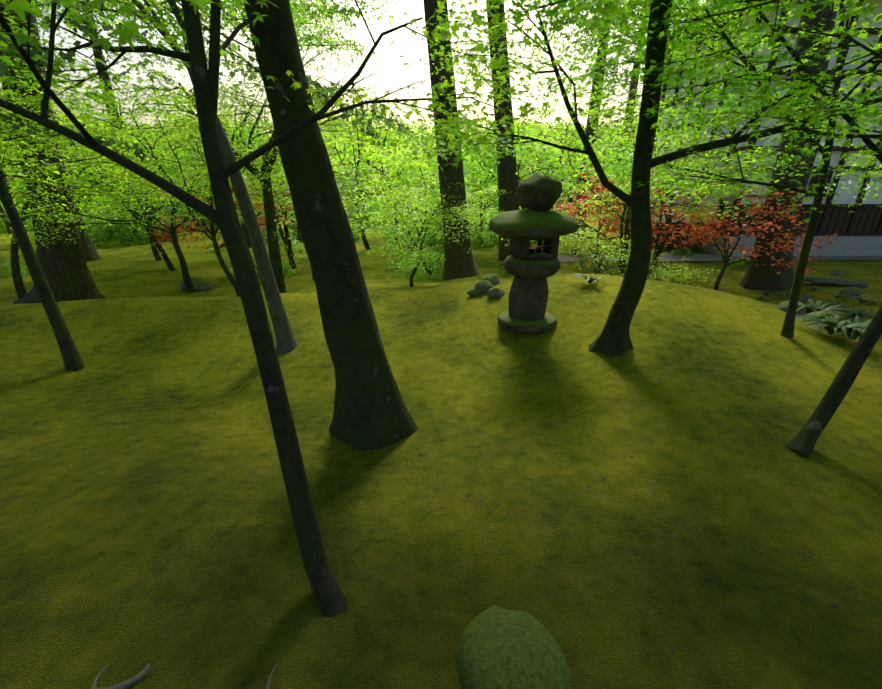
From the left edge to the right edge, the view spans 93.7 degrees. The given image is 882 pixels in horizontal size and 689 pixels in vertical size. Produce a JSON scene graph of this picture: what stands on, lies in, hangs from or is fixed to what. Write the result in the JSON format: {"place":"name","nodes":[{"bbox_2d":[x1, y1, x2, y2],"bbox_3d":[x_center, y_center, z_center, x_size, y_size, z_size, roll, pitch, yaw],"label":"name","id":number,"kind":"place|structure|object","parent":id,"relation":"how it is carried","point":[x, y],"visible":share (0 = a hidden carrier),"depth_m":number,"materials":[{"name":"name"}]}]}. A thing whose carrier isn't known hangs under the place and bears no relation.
{"place":"outdoors","nodes":[
{"label":"outdoors","id":0,"kind":"place"},
{"bbox_2d":[0,0,704,173],"label":"sky","id":1,"kind":"structure","parent":0,"point":[397,75],"materials":[{"name":"white"}]},
{"bbox_2d":[0,175,881,688],"bbox_3d":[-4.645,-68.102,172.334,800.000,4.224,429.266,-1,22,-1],"label":"moss ground","id":2,"kind":"structure","parent":0,"point":[720,603],"depth_m":2.72,"materials":[{"name":"green plant"}]},
{"bbox_2d":[91,662,278,688],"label":"exposed roots","id":3,"kind":"object","parent":2,"relation":"on","point":[132,681],"visible":0.98,"depth_m":1.55,"materials":[{"name":"grey wood"}]},
{"bbox_2d":[132,0,404,353],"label":"tree trunk","id":4,"kind":"object","parent":2,"relation":"on","point":[286,341],"visible":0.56,"depth_m":5.27,"materials":[{"name":"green plant"}]},
{"bbox_2d":[0,109,749,281],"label":"trees","id":5,"kind":"object","parent":2,"relation":"on","point":[110,235],"visible":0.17,"depth_m":22.81,"materials":[{"name":"green plant"}]},
{"bbox_2d":[0,117,750,274],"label":"shrub stems","id":6,"kind":"object","parent":2,"relation":"on","point":[568,200],"visible":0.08,"depth_m":18.83,"materials":[{"name":"brown wood"}]},
{"bbox_2d":[0,0,837,303],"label":"tree trunks","id":7,"kind":"object","parent":2,"relation":"on","point":[66,272],"visible":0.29,"depth_m":10.67,"materials":[{"name":"brown plant"}]},
{"bbox_2d":[0,0,838,273],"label":"foliage","id":8,"kind":"object","parent":2,"relation":"on","point":[38,64],"visible":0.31,"depth_m":12.49,"materials":[{"name":"green plant"}]},
{"bbox_2d":[0,0,881,616],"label":"trees","id":9,"kind":"object","parent":2,"relation":"on","point":[370,410],"visible":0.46,"depth_m":3.13,"materials":[{"name":"brown plant"}]},
{"bbox_2d":[0,0,881,286],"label":"foliage","id":10,"kind":"object","parent":2,"relation":"on","point":[612,174],"visible":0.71,"depth_m":6.68,"materials":[{"name":"green plant"}]},
{"bbox_2d":[0,0,881,222],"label":"foliage","id":11,"kind":"object","parent":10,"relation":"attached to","point":[20,7],"visible":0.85,"depth_m":2.79,"materials":[{"name":"green plant"}]},
{"bbox_2d":[19,275,880,688],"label":"fallen leaves","id":12,"kind":"object","parent":2,"relation":"on","point":[381,511],"visible":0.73,"depth_m":2.43,"materials":[{"name":"brown plant"}]},
{"bbox_2d":[180,254,868,688],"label":"garden rocks","id":13,"kind":"object","parent":2,"relation":"on","point":[498,648],"visible":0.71,"depth_m":1.60,"materials":[{"name":"green stone"}]},
{"bbox_2d":[488,172,580,332],"bbox_3d":[1.109,-1.108,5.029,1.049,1.832,0.919,-1,22,-1],"label":"stone lantern","id":14,"kind":"object","parent":2,"relation":"on","point":[530,269],"visible":0.96,"depth_m":4.81,"materials":[{"name":"grey stone"}]},
{"bbox_2d":[571,268,881,341],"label":"ferns","id":15,"kind":"object","parent":2,"relation":"on","point":[854,330],"visible":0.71,"depth_m":5.18,"materials":[{"name":"green plant"}]},
{"bbox_2d":[623,0,881,255],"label":"temple building","id":16,"kind":"structure","parent":2,"relation":"on","point":[858,231],"depth_m":17.34,"materials":[{"name":"paint"}]},
{"bbox_2d":[557,254,881,261],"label":"gravel path","id":17,"kind":"structure","parent":0,"point":[664,257],"depth_m":16.89,"materials":[{"name":"grey gravel"}]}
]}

